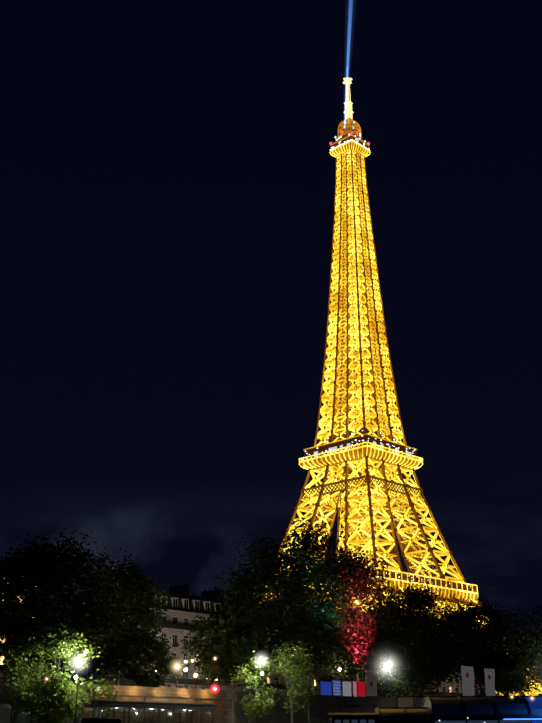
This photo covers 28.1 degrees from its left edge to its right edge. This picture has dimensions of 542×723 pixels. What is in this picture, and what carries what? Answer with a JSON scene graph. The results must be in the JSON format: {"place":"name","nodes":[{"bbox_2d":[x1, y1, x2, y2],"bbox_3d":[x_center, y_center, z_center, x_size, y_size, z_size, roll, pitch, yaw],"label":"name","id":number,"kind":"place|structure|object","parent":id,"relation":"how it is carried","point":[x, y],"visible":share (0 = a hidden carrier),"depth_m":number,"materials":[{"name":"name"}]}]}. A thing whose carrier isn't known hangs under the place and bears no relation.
{"place":"outdoors","nodes":[
{"label":"outdoors","id":0,"kind":"place"},
{"bbox_2d":[0,555,54,680],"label":"apartment block","id":1,"kind":"structure","parent":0,"point":[3,647],"depth_m":178.19,"materials":[{"name":"stone"}]},
{"bbox_2d":[97,576,318,694],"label":"apartment block","id":2,"kind":"structure","parent":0,"point":[186,610],"depth_m":200.78,"materials":[{"name":"stone"}]},
{"bbox_2d":[0,0,541,695],"label":"sky","id":3,"kind":"structure","parent":0,"point":[168,168],"materials":[{"name":"black"}]},
{"bbox_2d":[439,687,458,695],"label":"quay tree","id":4,"kind":"object","parent":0,"point":[450,694],"visible":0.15,"depth_m":201.52,"materials":[{"name":"green plant"}]},
{"label":"quai branly road","id":5,"kind":"structure","parent":0,"visible":0},
{"bbox_2d":[0,528,139,677],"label":"tree","id":6,"kind":"object","parent":5,"relation":"on","point":[43,565],"visible":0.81,"depth_m":155.25,"materials":[{"name":"green plant"}]},
{"bbox_2d":[57,551,178,684],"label":"tree","id":7,"kind":"object","parent":5,"relation":"on","point":[141,594],"visible":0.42,"depth_m":178.10,"materials":[{"name":"green plant"}]},
{"bbox_2d":[109,632,184,686],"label":"dark tree","id":8,"kind":"object","parent":5,"relation":"on","point":[131,660],"visible":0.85,"depth_m":166.68,"materials":[{"name":"green plant"}]},
{"bbox_2d":[185,659,192,688],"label":"street lamp","id":9,"kind":"object","parent":5,"relation":"on","point":[186,660],"visible":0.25,"depth_m":177.67,"materials":[{"name":"black metal"}]},
{"bbox_2d":[177,597,290,690],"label":"tree","id":10,"kind":"object","parent":5,"relation":"on","point":[218,658],"visible":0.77,"depth_m":177.82,"materials":[{"name":"green plant"}]},
{"bbox_2d":[204,530,321,691],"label":"tall tree","id":11,"kind":"object","parent":5,"relation":"on","point":[288,617],"visible":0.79,"depth_m":187.25,"materials":[{"name":"green plant"}]},
{"bbox_2d":[267,507,364,694],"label":"tall tree","id":12,"kind":"object","parent":5,"relation":"on","point":[305,562],"visible":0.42,"depth_m":206.81,"materials":[{"name":"green plant"}]},
{"bbox_2d":[319,670,376,696],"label":"quay hoardings","id":13,"kind":"object","parent":5,"relation":"on","point":[334,687],"visible":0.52,"depth_m":195.56,"materials":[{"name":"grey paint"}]},
{"bbox_2d":[295,540,423,696],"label":"tree","id":14,"kind":"object","parent":5,"relation":"on","point":[357,572],"visible":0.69,"depth_m":203.11,"materials":[{"name":"green plant"}]},
{"bbox_2d":[356,600,362,680],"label":"tall sodium lamp","id":15,"kind":"object","parent":5,"relation":"on","point":[361,644],"depth_m":203.28,"materials":[{"name":"black metal"}]},
{"bbox_2d":[329,593,467,697],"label":"tree","id":16,"kind":"object","parent":5,"relation":"on","point":[422,632],"visible":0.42,"depth_m":203.78,"materials":[{"name":"green plant"}]},
{"bbox_2d":[315,601,484,697],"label":"apartment block","id":17,"kind":"structure","parent":5,"relation":"on","point":[442,689],"depth_m":248.18,"materials":[{"name":"stone"}]},
{"bbox_2d":[362,577,484,695],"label":"tree","id":18,"kind":"object","parent":5,"relation":"on","point":[423,604],"visible":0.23,"depth_m":222.36,"materials":[{"name":"green plant"}]},
{"bbox_2d":[441,597,535,695],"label":"tree","id":19,"kind":"object","parent":5,"relation":"on","point":[501,627],"visible":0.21,"depth_m":229.87,"materials":[{"name":"green plant"}]},
{"bbox_2d":[468,623,541,695],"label":"tree","id":20,"kind":"object","parent":5,"relation":"on","point":[516,683],"visible":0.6,"depth_m":233.43,"materials":[{"name":"green plant"}]},
{"bbox_2d":[478,596,541,694],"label":"tree","id":21,"kind":"object","parent":5,"relation":"on","point":[536,639],"visible":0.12,"depth_m":255.42,"materials":[{"name":"green plant"}]},
{"label":"ground","id":22,"kind":"structure","parent":0,"visible":0},
{"bbox_2d":[257,569,327,606],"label":"tree","id":23,"kind":"object","parent":22,"relation":"on","point":[294,590],"depth_m":249.25,"materials":[{"name":"green plant"}]},
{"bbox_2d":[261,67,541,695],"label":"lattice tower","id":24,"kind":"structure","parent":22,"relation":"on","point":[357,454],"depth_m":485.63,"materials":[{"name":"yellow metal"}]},
{"bbox_2d":[430,595,527,645],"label":"tree","id":25,"kind":"object","parent":22,"relation":"on","point":[448,609],"depth_m":304.21,"materials":[{"name":"green plant"}]},
{"label":"lower quay","id":26,"kind":"structure","parent":0,"visible":0},
{"bbox_2d":[0,622,108,722],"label":"quay tree","id":27,"kind":"object","parent":26,"relation":"on","point":[53,700],"visible":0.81,"depth_m":136.79,"materials":[{"name":"green plant"}]},
{"bbox_2d":[74,659,80,722],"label":"quay lamp","id":28,"kind":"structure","parent":26,"relation":"on","point":[78,664],"depth_m":134.24,"materials":[{"name":"black metal"}]},
{"bbox_2d":[80,718,120,722],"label":"car","id":29,"kind":"object","parent":26,"relation":"on","point":[99,720],"visible":1,"depth_m":93.09,"materials":[{"name":"black paint"}]},
{"bbox_2d":[90,673,121,717],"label":"bush","id":30,"kind":"object","parent":26,"relation":"on","point":[108,695],"visible":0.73,"depth_m":148.92,"materials":[{"name":"green plant"}]},
{"bbox_2d":[10,700,216,722],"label":"quay shelter","id":31,"kind":"object","parent":26,"relation":"on","point":[139,706],"visible":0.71,"depth_m":152.61,"materials":[{"name":"metal"}]},
{"bbox_2d":[0,680,397,722],"bbox_3d":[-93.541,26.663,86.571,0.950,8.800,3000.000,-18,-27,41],"label":"quay wall","id":32,"kind":"structure","parent":26,"relation":"on","point":[228,709],"depth_m":170.13,"materials":[{"name":"stone"}]},
{"bbox_2d":[230,650,280,722],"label":"tree","id":33,"kind":"object","parent":26,"relation":"on","point":[252,708],"visible":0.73,"depth_m":162.05,"materials":[{"name":"green plant"}]},
{"bbox_2d":[260,657,262,722],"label":"quay lamp","id":34,"kind":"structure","parent":26,"relation":"on","point":[261,661],"depth_m":159.48,"materials":[{"name":"black metal"}]},
{"bbox_2d":[266,640,319,722],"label":"tree","id":35,"kind":"object","parent":26,"relation":"on","point":[300,689],"visible":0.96,"depth_m":166.73,"materials":[{"name":"green plant"}]},
{"bbox_2d":[372,696,426,710],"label":"ticket cabin","id":36,"kind":"object","parent":26,"relation":"on","point":[410,701],"visible":0.19,"depth_m":193.96,"materials":[{"name":"white"}]},
{"bbox_2d":[460,664,474,695],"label":"banner flag","id":37,"kind":"object","parent":26,"relation":"on","point":[467,677],"visible":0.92,"depth_m":195.66,"materials":[{"name":"white fabric"}]},
{"bbox_2d":[484,668,495,695],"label":"banner flag","id":38,"kind":"object","parent":26,"relation":"on","point":[489,678],"visible":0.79,"depth_m":200.43,"materials":[{"name":"white fabric"}]},
{"label":"river","id":39,"kind":"structure","parent":0,"visible":0},
{"bbox_2d":[327,694,541,722],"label":"tour boat","id":40,"kind":"object","parent":39,"relation":"on","point":[482,709],"visible":0.96,"depth_m":95.53,"materials":[{"name":"grey"}]}
]}

